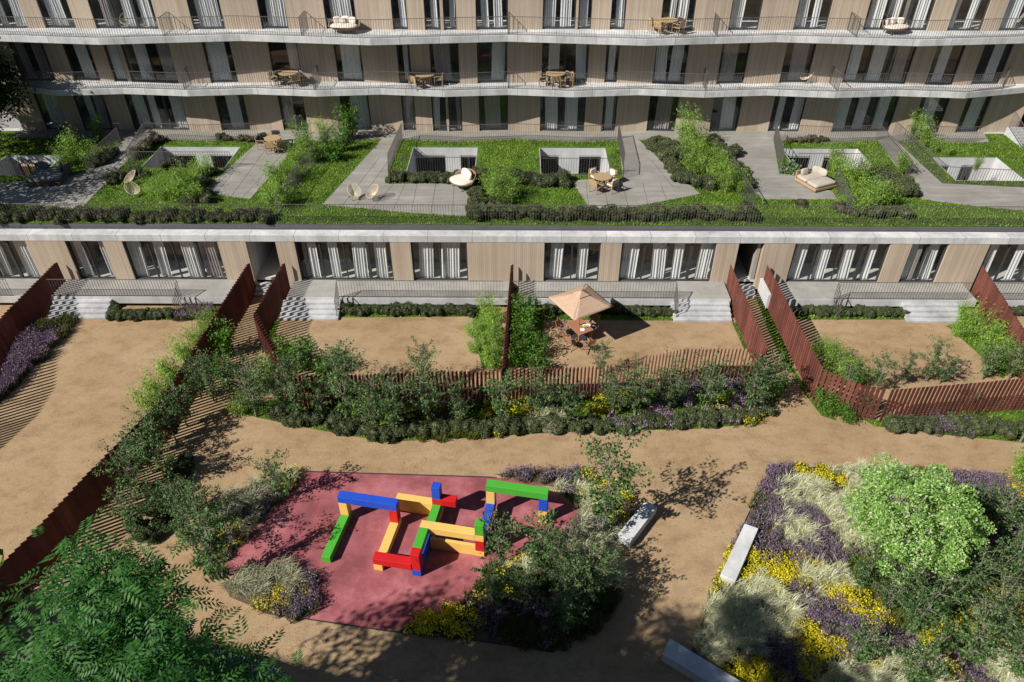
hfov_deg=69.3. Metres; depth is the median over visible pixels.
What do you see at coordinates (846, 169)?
lime shrub
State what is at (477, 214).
box mound
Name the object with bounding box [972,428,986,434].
box mound
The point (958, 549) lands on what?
sapling
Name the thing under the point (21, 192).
roof path
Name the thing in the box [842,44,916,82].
window
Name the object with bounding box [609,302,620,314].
box mound
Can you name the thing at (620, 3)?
window
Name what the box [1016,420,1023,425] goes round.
box mound
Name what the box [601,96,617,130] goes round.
window
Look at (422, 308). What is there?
box mound
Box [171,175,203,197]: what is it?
lime shrub
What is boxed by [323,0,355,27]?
window
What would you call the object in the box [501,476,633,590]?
pale feather grass
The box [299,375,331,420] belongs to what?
sapling
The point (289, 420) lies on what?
box mound
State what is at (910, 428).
box mound
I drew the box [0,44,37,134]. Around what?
shade tree
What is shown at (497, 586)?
sapling
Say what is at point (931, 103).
window
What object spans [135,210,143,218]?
box mound
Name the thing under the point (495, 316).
lime shrub
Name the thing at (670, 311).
box mound
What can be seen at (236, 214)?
box mound
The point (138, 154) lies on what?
heath mound
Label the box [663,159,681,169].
box mound
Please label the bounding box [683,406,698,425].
box mound
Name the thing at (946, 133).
railing
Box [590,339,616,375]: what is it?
sapling
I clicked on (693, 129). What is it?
lime shrub
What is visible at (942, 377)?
sapling
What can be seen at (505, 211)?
box mound
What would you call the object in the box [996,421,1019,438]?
box mound
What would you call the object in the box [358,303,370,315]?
box mound
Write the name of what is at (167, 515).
box mound
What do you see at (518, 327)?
broadleaf shrub
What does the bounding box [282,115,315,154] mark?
lime shrub
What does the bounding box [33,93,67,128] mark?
window
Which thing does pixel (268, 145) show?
garden armchair
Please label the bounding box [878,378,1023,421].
corten fence
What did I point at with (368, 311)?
box mound
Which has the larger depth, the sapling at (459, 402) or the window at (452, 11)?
the window at (452, 11)
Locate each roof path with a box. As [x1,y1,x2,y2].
[0,130,147,207]
[207,133,297,198]
[323,133,469,215]
[571,133,699,207]
[718,134,836,199]
[876,134,1023,210]
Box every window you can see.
[0,0,27,27]
[0,241,40,278]
[8,42,55,80]
[18,164,31,175]
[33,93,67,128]
[37,0,74,26]
[62,44,99,79]
[66,241,115,278]
[73,95,113,129]
[88,0,157,27]
[104,44,127,80]
[121,43,177,81]
[123,241,226,278]
[124,94,188,129]
[187,0,224,28]
[202,41,237,81]
[214,95,250,129]
[257,0,287,27]
[267,42,302,80]
[278,95,307,129]
[295,242,393,279]
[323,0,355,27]
[334,44,363,80]
[340,95,371,129]
[391,0,407,28]
[396,44,411,81]
[401,95,416,129]
[410,242,467,279]
[416,156,445,171]
[424,0,440,28]
[429,43,459,82]
[431,97,446,130]
[443,0,456,28]
[448,97,462,130]
[475,0,507,28]
[477,42,506,82]
[479,95,507,129]
[540,96,585,130]
[541,157,558,173]
[542,0,576,28]
[542,43,588,80]
[543,243,600,280]
[578,0,592,28]
[579,157,600,171]
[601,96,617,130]
[604,45,619,81]
[610,0,626,28]
[618,243,716,280]
[646,96,678,130]
[652,45,688,83]
[661,0,696,29]
[709,96,742,130]
[716,43,749,82]
[728,0,762,29]
[768,96,806,130]
[779,43,815,81]
[786,244,889,281]
[793,0,832,28]
[831,96,898,131]
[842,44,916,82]
[863,0,935,29]
[899,244,948,281]
[911,97,948,131]
[925,45,964,83]
[947,0,990,29]
[955,96,991,131]
[957,166,972,179]
[971,44,1012,83]
[974,244,1023,281]
[998,0,1023,29]
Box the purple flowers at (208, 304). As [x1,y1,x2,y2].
[173,300,213,316]
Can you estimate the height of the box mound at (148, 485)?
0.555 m
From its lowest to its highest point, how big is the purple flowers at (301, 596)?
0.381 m
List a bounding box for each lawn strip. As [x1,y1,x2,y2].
[240,376,787,440]
[838,402,1023,442]
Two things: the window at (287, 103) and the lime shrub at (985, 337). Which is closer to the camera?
the lime shrub at (985, 337)
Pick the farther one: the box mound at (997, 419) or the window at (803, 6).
the window at (803, 6)
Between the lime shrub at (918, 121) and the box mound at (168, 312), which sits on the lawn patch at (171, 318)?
the box mound at (168, 312)
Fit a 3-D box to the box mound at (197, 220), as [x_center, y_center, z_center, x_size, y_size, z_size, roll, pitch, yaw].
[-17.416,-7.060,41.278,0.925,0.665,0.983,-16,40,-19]
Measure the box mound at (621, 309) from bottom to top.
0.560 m
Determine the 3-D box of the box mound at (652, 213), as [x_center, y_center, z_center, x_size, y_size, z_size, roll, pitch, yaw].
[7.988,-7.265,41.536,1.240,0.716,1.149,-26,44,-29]
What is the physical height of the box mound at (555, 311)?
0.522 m
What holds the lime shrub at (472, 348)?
on the ground at (62, 414)
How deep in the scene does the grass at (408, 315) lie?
40.87 m
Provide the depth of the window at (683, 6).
46.96 m
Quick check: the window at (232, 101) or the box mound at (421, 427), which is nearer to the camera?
the box mound at (421, 427)
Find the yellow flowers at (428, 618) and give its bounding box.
[403,465,635,641]
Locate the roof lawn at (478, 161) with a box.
[0,131,1023,226]
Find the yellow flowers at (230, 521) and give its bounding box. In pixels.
[216,464,299,549]
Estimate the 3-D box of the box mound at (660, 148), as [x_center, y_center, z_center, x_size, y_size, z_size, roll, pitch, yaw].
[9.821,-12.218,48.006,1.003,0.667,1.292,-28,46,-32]
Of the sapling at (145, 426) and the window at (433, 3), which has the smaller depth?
the sapling at (145, 426)
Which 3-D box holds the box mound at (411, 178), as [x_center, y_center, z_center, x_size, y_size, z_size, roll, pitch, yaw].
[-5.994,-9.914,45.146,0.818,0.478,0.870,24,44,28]
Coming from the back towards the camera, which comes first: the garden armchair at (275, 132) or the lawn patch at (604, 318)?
the garden armchair at (275, 132)
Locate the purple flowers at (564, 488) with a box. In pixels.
[462,463,635,648]
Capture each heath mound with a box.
[128,146,141,159]
[129,145,147,155]
[139,138,152,150]
[141,135,157,144]
[149,130,164,143]
[159,159,171,168]
[166,156,180,166]
[215,132,225,139]
[221,135,231,140]
[236,134,250,140]
[245,136,254,142]
[256,132,266,139]
[786,137,796,142]
[794,198,806,206]
[797,137,806,142]
[804,134,817,142]
[820,135,829,142]
[835,201,846,213]
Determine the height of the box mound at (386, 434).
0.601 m
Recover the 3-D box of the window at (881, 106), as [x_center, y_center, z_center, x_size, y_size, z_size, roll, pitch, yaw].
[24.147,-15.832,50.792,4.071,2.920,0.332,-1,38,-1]
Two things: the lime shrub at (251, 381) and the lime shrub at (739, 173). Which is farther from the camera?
the lime shrub at (739, 173)
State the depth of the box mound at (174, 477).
30.89 m
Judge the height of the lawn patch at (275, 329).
0.001 m
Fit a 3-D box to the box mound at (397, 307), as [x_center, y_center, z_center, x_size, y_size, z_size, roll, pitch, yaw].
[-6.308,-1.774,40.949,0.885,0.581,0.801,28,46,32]
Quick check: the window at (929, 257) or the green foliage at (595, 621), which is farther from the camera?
the window at (929, 257)
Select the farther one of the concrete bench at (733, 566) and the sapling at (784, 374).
the sapling at (784, 374)
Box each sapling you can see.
[88,430,150,492]
[94,477,145,528]
[113,420,160,471]
[120,397,167,452]
[127,476,170,520]
[138,431,177,478]
[148,474,192,525]
[149,398,184,441]
[149,492,204,554]
[151,375,197,426]
[159,471,220,527]
[163,346,213,398]
[165,493,240,579]
[184,348,220,402]
[207,344,273,417]
[210,346,244,395]
[245,447,295,499]
[257,363,289,405]
[259,345,313,415]
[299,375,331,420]
[310,340,366,419]
[321,337,358,387]
[333,357,397,424]
[358,362,421,426]
[398,346,455,421]
[404,335,440,385]
[441,370,480,422]
[470,549,517,607]
[479,506,521,564]
[482,367,525,416]
[502,560,546,612]
[507,507,558,567]
[512,357,561,412]
[530,516,586,588]
[535,554,594,633]
[549,371,587,425]
[557,545,620,614]
[569,425,654,531]
[579,541,622,589]
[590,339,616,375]
[590,354,642,414]
[615,352,662,415]
[653,347,700,409]
[688,346,735,409]
[730,348,792,409]
[759,349,797,400]
[839,355,864,386]
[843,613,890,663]
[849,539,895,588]
[859,387,874,411]
[860,542,942,611]
[869,346,904,391]
[891,632,957,681]
[897,567,973,636]
[899,348,928,384]
[919,333,954,381]
[925,565,977,613]
[927,605,971,654]
[930,527,981,576]
[934,352,965,383]
[946,591,1021,666]
[956,378,980,406]
[956,529,1023,601]
[968,558,1023,643]
[972,480,1007,516]
[976,535,1023,581]
[978,334,1018,379]
[983,471,1023,538]
[986,606,1023,678]
[998,333,1023,379]
[1004,499,1023,548]
[1004,526,1023,591]
[1016,414,1023,442]
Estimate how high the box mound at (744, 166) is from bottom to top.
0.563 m
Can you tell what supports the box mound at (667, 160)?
on the roof lawn at (478, 161)
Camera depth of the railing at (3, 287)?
40.91 m
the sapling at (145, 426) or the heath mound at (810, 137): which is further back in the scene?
the heath mound at (810, 137)
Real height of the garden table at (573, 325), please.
0.740 m
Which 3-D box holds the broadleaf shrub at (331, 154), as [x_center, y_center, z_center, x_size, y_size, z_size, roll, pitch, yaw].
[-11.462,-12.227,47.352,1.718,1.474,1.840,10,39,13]
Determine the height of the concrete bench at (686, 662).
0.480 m
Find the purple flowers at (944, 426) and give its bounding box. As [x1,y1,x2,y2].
[915,408,976,436]
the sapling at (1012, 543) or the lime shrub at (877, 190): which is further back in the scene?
the lime shrub at (877, 190)
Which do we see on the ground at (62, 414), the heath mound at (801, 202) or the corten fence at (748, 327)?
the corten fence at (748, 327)
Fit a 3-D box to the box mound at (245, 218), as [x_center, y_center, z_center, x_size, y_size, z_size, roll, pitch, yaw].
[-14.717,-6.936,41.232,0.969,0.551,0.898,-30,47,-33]
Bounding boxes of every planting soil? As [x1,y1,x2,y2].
[201,471,299,576]
[223,566,315,620]
[399,471,634,650]
[692,467,1022,681]
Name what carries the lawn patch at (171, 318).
on the ground at (62, 414)
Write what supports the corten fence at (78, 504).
on the ground at (62, 414)
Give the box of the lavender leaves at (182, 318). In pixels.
[174,303,214,321]
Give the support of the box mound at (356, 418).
on the lawn strip at (262, 416)
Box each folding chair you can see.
[555,318,568,335]
[563,334,576,351]
[581,338,596,354]
[587,314,600,335]
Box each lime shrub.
[44,136,78,164]
[54,122,91,161]
[70,136,100,164]
[83,110,107,140]
[121,377,165,413]
[135,172,161,196]
[137,357,177,402]
[140,170,172,200]
[151,342,181,380]
[155,171,187,202]
[163,331,198,363]
[166,155,198,188]
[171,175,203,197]
[174,316,205,345]
[187,152,215,177]
[188,303,217,329]
[223,388,250,416]
[231,366,269,395]
[249,351,281,374]
[253,175,283,205]
[259,155,291,187]
[267,176,297,208]
[279,153,302,180]
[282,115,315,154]
[284,139,306,162]
[293,131,327,164]
[312,112,333,146]
[461,316,482,337]
[464,337,482,354]
[469,321,499,349]
[473,289,497,322]
[478,164,507,196]
[478,333,510,373]
[479,171,502,190]
[479,302,505,333]
[482,152,518,185]
[482,321,510,358]
[490,180,519,203]
[494,169,523,198]
[673,101,704,143]
[678,132,698,157]
[678,145,710,173]
[684,116,710,147]
[693,130,720,162]
[702,152,734,185]
[706,143,730,164]
[711,162,741,193]
[727,164,752,187]
[734,176,755,193]
[810,342,821,356]
[812,330,836,355]
[818,331,856,371]
[819,359,842,383]
[823,148,856,175]
[826,138,849,168]
[832,351,872,380]
[836,193,849,204]
[837,156,867,187]
[843,171,871,200]
[845,151,878,182]
[847,356,875,386]
[848,189,883,215]
[856,170,893,205]
[867,152,893,173]
[871,179,909,205]
[894,143,920,173]
[908,107,932,139]
[918,119,939,146]
[928,137,951,151]
[938,140,954,155]
[947,316,971,337]
[953,296,984,329]
[963,300,1000,336]
[971,316,1010,349]
[972,152,987,170]
[984,319,1018,355]
[991,342,1020,370]
[1001,351,1022,376]
[1004,444,1023,485]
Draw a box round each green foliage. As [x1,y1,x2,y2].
[27,310,78,339]
[166,306,197,321]
[191,465,300,578]
[250,568,310,612]
[388,389,765,443]
[402,469,633,651]
[706,461,1023,681]
[946,402,986,416]
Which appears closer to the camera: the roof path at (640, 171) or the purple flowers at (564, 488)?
the purple flowers at (564, 488)
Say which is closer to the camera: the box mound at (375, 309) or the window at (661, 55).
the box mound at (375, 309)
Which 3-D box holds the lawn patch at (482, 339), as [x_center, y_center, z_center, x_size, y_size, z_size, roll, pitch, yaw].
[-1.442,-0.072,39.180,1.575,0.001,4.636,0,38,0]
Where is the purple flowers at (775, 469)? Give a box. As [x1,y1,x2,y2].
[707,459,1023,681]
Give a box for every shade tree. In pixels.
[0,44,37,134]
[0,549,26,655]
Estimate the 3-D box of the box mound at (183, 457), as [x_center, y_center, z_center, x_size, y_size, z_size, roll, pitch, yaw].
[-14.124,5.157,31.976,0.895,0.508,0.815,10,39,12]
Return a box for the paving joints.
[63,152,670,213]
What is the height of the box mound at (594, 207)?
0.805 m
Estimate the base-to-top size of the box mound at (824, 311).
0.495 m
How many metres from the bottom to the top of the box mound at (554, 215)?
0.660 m
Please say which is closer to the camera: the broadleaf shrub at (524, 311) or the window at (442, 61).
the broadleaf shrub at (524, 311)
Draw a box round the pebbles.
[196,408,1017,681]
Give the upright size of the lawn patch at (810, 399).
0.001 m
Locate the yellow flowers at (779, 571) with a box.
[705,461,1023,681]
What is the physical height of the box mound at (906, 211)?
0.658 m
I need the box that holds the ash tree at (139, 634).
[0,515,303,681]
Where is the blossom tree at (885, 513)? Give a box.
[838,451,996,588]
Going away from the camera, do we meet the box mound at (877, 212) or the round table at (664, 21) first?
the box mound at (877, 212)
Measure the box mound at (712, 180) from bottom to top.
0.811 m
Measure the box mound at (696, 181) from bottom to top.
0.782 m
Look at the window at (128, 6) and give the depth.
47.35 m
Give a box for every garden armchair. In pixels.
[254,134,267,149]
[264,142,276,154]
[268,70,281,85]
[270,130,280,139]
[273,70,286,86]
[273,140,285,153]
[289,74,301,88]
[293,70,303,86]
[407,71,416,86]
[409,75,422,89]
[433,71,442,86]
[538,71,547,86]
[551,76,561,88]
[561,70,571,87]
[563,71,573,86]
[588,167,600,183]
[589,179,602,194]
[603,168,617,183]
[605,178,619,193]
[648,17,659,33]
[653,20,666,35]
[670,16,684,32]
[671,20,685,34]
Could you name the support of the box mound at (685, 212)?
on the roof lawn at (478, 161)
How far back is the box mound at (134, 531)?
28.84 m
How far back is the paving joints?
44.37 m
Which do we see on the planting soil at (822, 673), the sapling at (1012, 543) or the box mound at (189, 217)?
the sapling at (1012, 543)
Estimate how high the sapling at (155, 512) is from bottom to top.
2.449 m
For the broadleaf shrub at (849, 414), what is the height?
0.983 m
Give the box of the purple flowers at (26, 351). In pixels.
[0,321,66,393]
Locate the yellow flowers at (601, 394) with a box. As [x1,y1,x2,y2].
[482,386,766,436]
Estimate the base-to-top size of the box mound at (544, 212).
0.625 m
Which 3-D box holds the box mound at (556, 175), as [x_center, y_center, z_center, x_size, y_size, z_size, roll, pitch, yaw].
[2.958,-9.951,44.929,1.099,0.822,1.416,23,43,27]
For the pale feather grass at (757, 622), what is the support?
on the planting soil at (822, 673)
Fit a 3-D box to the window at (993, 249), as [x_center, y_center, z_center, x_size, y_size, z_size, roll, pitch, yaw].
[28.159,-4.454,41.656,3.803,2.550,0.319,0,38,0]
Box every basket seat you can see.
[328,16,359,33]
[449,168,475,191]
[882,17,909,34]
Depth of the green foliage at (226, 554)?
28.54 m
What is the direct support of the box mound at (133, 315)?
on the lawn patch at (171, 318)
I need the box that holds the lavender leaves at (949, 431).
[923,410,975,439]
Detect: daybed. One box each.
[25,161,70,185]
[795,166,836,191]
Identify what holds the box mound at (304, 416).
on the lawn strip at (262, 416)
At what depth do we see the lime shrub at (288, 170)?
45.23 m
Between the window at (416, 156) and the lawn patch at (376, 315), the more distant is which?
the window at (416, 156)
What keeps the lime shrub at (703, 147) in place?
on the roof lawn at (478, 161)
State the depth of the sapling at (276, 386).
33.68 m
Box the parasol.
[549,284,613,340]
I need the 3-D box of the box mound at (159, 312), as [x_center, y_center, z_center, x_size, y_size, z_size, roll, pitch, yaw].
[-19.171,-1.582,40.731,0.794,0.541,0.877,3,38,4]
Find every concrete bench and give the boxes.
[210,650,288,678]
[617,501,656,547]
[661,639,740,681]
[720,524,757,586]
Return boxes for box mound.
[0,211,11,224]
[11,210,23,222]
[20,205,43,219]
[34,210,42,220]
[40,209,55,219]
[47,205,64,214]
[53,208,72,224]
[66,213,80,222]
[70,205,82,217]
[80,206,93,220]
[88,152,105,161]
[89,157,107,168]
[91,207,104,214]
[95,153,112,161]
[97,207,112,221]
[101,170,118,185]
[105,311,114,320]
[106,146,119,158]
[107,304,121,319]
[110,206,128,221]
[111,309,122,321]
[115,174,123,181]
[117,170,125,176]
[118,207,131,221]
[118,309,128,318]
[124,168,136,180]
[124,515,146,539]
[126,311,139,321]
[127,212,144,223]
[131,165,148,179]
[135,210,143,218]
[136,499,165,517]
[136,521,162,543]
[137,307,149,319]
[139,481,158,494]
[139,518,151,532]
[143,487,157,499]
[144,209,154,223]
[144,311,152,319]
[147,307,159,319]
[148,210,158,219]
[149,522,161,536]
[151,514,172,529]
[154,211,169,221]
[154,490,173,507]
[156,307,164,317]
[157,506,174,517]
[159,477,183,494]
[161,207,179,222]
[162,307,179,318]
[167,472,185,483]
[171,462,194,476]
[172,210,178,221]
[173,465,186,478]
[176,452,193,463]
[177,209,193,223]
[178,195,193,206]
[179,207,201,222]
[183,191,200,203]
[192,176,207,187]
[195,208,205,222]
[197,192,213,203]
[199,167,214,176]
[201,187,210,193]
[202,175,212,184]
[203,212,218,221]
[212,207,224,212]
[216,212,232,222]
[231,208,246,219]
[240,212,254,221]
[245,207,260,217]
[257,208,274,222]
[265,403,292,421]
[281,411,303,427]
[296,406,315,427]
[306,404,326,426]
[322,409,342,430]
[330,417,355,436]
[339,301,353,313]
[349,304,357,315]
[349,412,368,426]
[351,306,364,315]
[355,422,370,435]
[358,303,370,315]
[362,304,373,314]
[366,423,380,442]
[371,303,380,313]
[378,305,384,313]
[378,425,396,443]
[383,304,393,315]
[385,172,391,183]
[385,301,397,315]
[389,170,405,181]
[391,416,408,437]
[394,303,401,315]
[398,303,405,315]
[401,301,418,314]
[402,170,413,181]
[404,422,418,435]
[406,174,416,182]
[409,419,430,436]
[411,305,419,315]
[414,172,426,181]
[415,303,428,313]
[419,170,434,181]
[421,306,430,315]
[426,171,441,182]
[427,303,437,315]
[428,415,445,434]
[431,304,445,315]
[438,173,446,182]
[439,423,450,437]
[440,302,454,314]
[445,171,454,184]
[448,415,470,431]
[451,305,460,314]
[456,304,465,315]
[461,417,478,432]
[462,303,476,316]
[466,187,485,197]
[466,196,487,208]
[466,204,484,220]
[469,186,483,190]
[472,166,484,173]
[474,418,491,437]
[475,169,488,181]
[477,204,489,217]
[483,417,495,431]
[485,195,495,206]
[488,205,501,217]
[491,197,512,207]
[493,415,510,437]
[497,203,509,217]
[502,206,524,220]
[507,167,521,175]
[508,416,526,434]
[512,171,526,182]
[519,172,528,185]
[519,206,528,215]
[520,416,540,432]
[522,171,532,183]
[526,202,542,218]
[529,172,548,187]
[533,416,542,431]
[539,411,556,430]
[540,207,549,219]
[542,303,554,312]
[544,172,556,186]
[548,209,564,221]
[548,414,571,434]
[549,305,558,314]
[552,168,571,178]
[558,170,571,188]
[558,206,566,213]
[563,207,574,219]
[568,417,586,433]
[574,204,593,219]
[577,206,599,219]
[585,414,598,429]
[593,208,609,220]
[593,420,606,435]
[599,418,616,431]
[601,308,611,314]
[602,203,617,220]
[608,209,625,220]
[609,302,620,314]
[613,303,624,315]
[615,415,634,435]
[619,206,632,216]
[622,305,630,313]
[627,305,637,317]
[628,207,642,218]
[630,414,647,426]
[633,304,643,315]
[637,209,650,220]
[639,407,655,427]
[642,305,650,315]
[644,136,658,151]
[645,203,660,221]
[646,307,657,317]
[650,141,666,150]
[653,206,672,219]
[653,306,663,314]
[653,412,663,427]
[655,146,667,154]
[656,150,677,160]
[657,135,670,142]
[658,306,668,315]
[659,414,673,426]
[663,157,673,163]
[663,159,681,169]
[663,209,674,221]
[664,139,679,147]
[667,165,683,173]
[667,307,677,316]
[669,206,681,218]
[670,170,684,181]
[671,167,687,173]
[673,410,690,429]
[674,146,686,160]
[676,172,689,183]
[677,203,694,218]
[683,149,697,160]
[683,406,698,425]
[686,170,696,178]
[689,203,706,216]
[690,175,705,187]
[696,209,710,219]
[697,406,719,428]
[697,418,705,425]
[703,176,715,190]
[705,133,720,140]
[705,174,717,186]
[706,137,720,145]
[706,208,722,221]
[712,141,727,145]
[712,144,727,152]
[715,206,725,218]
[717,408,726,421]
[721,409,737,421]
[723,149,736,158]
[724,209,735,220]
[727,143,742,155]
[730,407,747,423]
[733,161,743,169]
[733,210,745,219]
[737,200,760,222]
[740,165,749,171]
[742,175,756,189]
[747,407,762,421]
[756,404,774,415]
[791,305,804,315]
[800,305,808,314]
[805,303,816,313]
[814,305,821,314]
[815,305,828,316]
[826,305,838,313]
[836,304,846,316]
[839,306,851,315]
[847,308,856,315]
[851,203,864,217]
[853,304,866,314]
[856,307,869,317]
[857,205,870,215]
[867,203,885,218]
[867,306,876,318]
[868,165,883,174]
[869,172,896,184]
[871,172,894,182]
[872,306,882,315]
[876,166,895,174]
[878,182,899,195]
[879,305,894,316]
[881,413,906,433]
[884,204,896,216]
[884,306,897,317]
[892,204,899,215]
[894,178,905,189]
[894,414,912,424]
[895,308,907,316]
[896,174,914,185]
[897,205,913,218]
[899,182,920,196]
[902,414,916,432]
[908,416,925,430]
[922,416,937,433]
[928,415,942,432]
[941,412,959,427]
[953,415,971,433]
[964,415,978,424]
[970,417,997,435]
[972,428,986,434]
[980,415,994,432]
[989,416,1003,433]
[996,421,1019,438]
[1004,419,1023,431]
[1009,306,1019,315]
[1016,305,1023,314]
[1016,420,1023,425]
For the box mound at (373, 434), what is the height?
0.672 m
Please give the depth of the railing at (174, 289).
40.78 m
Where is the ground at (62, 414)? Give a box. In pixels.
[0,156,1023,681]
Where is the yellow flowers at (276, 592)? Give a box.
[249,566,311,612]
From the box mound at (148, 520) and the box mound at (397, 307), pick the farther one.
the box mound at (397, 307)
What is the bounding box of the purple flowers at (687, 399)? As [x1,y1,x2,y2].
[440,370,769,427]
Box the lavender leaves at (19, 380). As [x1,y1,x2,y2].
[0,324,67,400]
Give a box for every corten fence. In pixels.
[0,262,65,398]
[0,263,255,623]
[253,263,293,403]
[291,368,502,407]
[502,264,512,396]
[507,348,767,401]
[726,265,768,376]
[763,265,822,400]
[814,370,885,419]
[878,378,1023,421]
[970,266,1023,381]
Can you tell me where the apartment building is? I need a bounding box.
[0,0,1023,132]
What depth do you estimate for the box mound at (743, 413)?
34.06 m
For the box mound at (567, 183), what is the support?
on the roof lawn at (478, 161)
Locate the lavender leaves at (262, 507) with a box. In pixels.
[206,482,282,561]
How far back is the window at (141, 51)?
49.12 m
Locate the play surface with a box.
[225,472,576,629]
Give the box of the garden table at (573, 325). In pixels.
[566,318,593,345]
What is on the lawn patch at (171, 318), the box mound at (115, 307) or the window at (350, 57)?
the box mound at (115, 307)
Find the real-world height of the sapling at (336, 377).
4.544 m
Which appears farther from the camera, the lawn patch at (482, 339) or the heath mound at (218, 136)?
the heath mound at (218, 136)
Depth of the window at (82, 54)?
49.43 m
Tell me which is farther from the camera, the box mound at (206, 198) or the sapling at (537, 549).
the box mound at (206, 198)
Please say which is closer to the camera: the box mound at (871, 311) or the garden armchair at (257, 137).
the box mound at (871, 311)
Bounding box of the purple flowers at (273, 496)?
[205,470,283,556]
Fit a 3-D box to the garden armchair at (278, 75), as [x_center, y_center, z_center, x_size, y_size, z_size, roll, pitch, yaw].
[-15.358,-17.364,49.020,0.605,0.871,0.630,-23,43,-27]
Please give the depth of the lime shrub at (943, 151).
48.25 m
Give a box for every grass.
[122,308,215,319]
[201,466,302,541]
[214,554,310,605]
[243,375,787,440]
[269,321,296,372]
[341,307,500,316]
[472,313,498,366]
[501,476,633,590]
[510,314,543,366]
[512,308,672,320]
[524,390,587,433]
[686,456,1023,681]
[732,322,769,347]
[758,297,793,370]
[785,356,835,419]
[796,307,904,319]
[839,402,1023,441]
[948,324,1007,375]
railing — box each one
[0,160,41,175]
[0,203,1023,224]
[0,279,12,295]
[27,122,123,139]
[45,279,181,312]
[82,128,120,174]
[121,151,232,167]
[124,124,146,166]
[144,122,257,139]
[273,119,339,214]
[334,280,502,314]
[387,124,402,182]
[400,157,477,172]
[402,123,618,140]
[514,281,678,315]
[538,158,619,174]
[618,125,624,178]
[731,156,756,207]
[773,124,784,173]
[783,125,880,141]
[795,153,884,169]
[833,282,972,319]
[834,168,853,214]
[875,124,913,173]
[892,122,1023,186]
[903,125,981,141]
[995,283,1023,299]
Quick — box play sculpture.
[321,479,548,575]
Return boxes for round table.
[264,135,280,150]
[278,69,297,85]
[415,72,434,84]
[546,70,564,77]
[593,172,611,190]
[657,17,677,31]
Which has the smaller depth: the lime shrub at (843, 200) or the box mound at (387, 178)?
the lime shrub at (843, 200)
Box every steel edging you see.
[268,613,554,652]
[306,471,495,477]
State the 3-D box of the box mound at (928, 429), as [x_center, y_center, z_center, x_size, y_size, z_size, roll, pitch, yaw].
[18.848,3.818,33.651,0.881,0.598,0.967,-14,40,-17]
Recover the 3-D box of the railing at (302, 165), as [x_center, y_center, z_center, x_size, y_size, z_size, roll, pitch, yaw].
[-12.657,-11.205,46.278,0.277,1.094,12.174,4,38,5]
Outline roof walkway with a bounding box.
[14,129,988,142]
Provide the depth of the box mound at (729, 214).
41.11 m
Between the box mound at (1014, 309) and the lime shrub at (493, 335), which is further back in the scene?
the box mound at (1014, 309)
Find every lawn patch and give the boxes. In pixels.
[111,309,216,320]
[269,320,297,372]
[341,308,500,316]
[472,314,498,367]
[511,314,543,367]
[512,309,672,320]
[732,322,769,348]
[756,298,793,372]
[794,370,836,420]
[795,314,904,319]
[947,324,1006,377]
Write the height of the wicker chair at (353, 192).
0.825 m
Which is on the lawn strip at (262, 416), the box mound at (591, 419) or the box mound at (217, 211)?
the box mound at (591, 419)
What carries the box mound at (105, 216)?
on the roof lawn at (478, 161)
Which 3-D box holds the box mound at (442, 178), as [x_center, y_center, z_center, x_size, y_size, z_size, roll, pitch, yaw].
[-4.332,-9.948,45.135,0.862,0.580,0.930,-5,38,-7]
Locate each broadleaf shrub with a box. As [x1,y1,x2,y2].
[201,316,238,357]
[204,349,231,377]
[272,333,295,359]
[285,333,316,374]
[302,350,333,375]
[318,140,346,162]
[328,121,350,150]
[330,100,361,140]
[505,289,530,321]
[508,334,536,367]
[509,313,537,346]
[512,292,544,333]
[520,331,552,357]
[524,351,554,372]
[813,384,836,408]
[823,393,849,418]
[834,400,859,424]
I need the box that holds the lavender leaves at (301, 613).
[263,567,321,623]
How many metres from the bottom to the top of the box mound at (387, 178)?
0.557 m
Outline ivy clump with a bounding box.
[779,159,801,174]
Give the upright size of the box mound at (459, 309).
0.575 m
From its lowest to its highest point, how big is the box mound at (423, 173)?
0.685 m
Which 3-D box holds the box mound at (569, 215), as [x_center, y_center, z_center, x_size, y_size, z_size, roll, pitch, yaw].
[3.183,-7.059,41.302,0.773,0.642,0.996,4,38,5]
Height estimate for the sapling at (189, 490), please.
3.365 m
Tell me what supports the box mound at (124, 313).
on the lawn patch at (171, 318)
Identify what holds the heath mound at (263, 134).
on the roof lawn at (478, 161)
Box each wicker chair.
[119,12,131,24]
[124,170,139,184]
[124,181,139,197]
[347,183,360,200]
[366,184,378,201]
[800,70,811,83]
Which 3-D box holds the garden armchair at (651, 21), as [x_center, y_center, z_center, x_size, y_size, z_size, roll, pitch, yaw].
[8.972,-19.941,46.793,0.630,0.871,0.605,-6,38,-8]
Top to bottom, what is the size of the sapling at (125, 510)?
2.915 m
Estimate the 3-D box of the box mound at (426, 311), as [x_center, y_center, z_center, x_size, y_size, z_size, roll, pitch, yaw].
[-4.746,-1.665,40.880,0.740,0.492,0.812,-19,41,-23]
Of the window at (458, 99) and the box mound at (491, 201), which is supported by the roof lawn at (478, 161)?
the box mound at (491, 201)
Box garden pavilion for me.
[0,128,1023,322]
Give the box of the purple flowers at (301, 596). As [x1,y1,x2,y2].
[260,565,320,618]

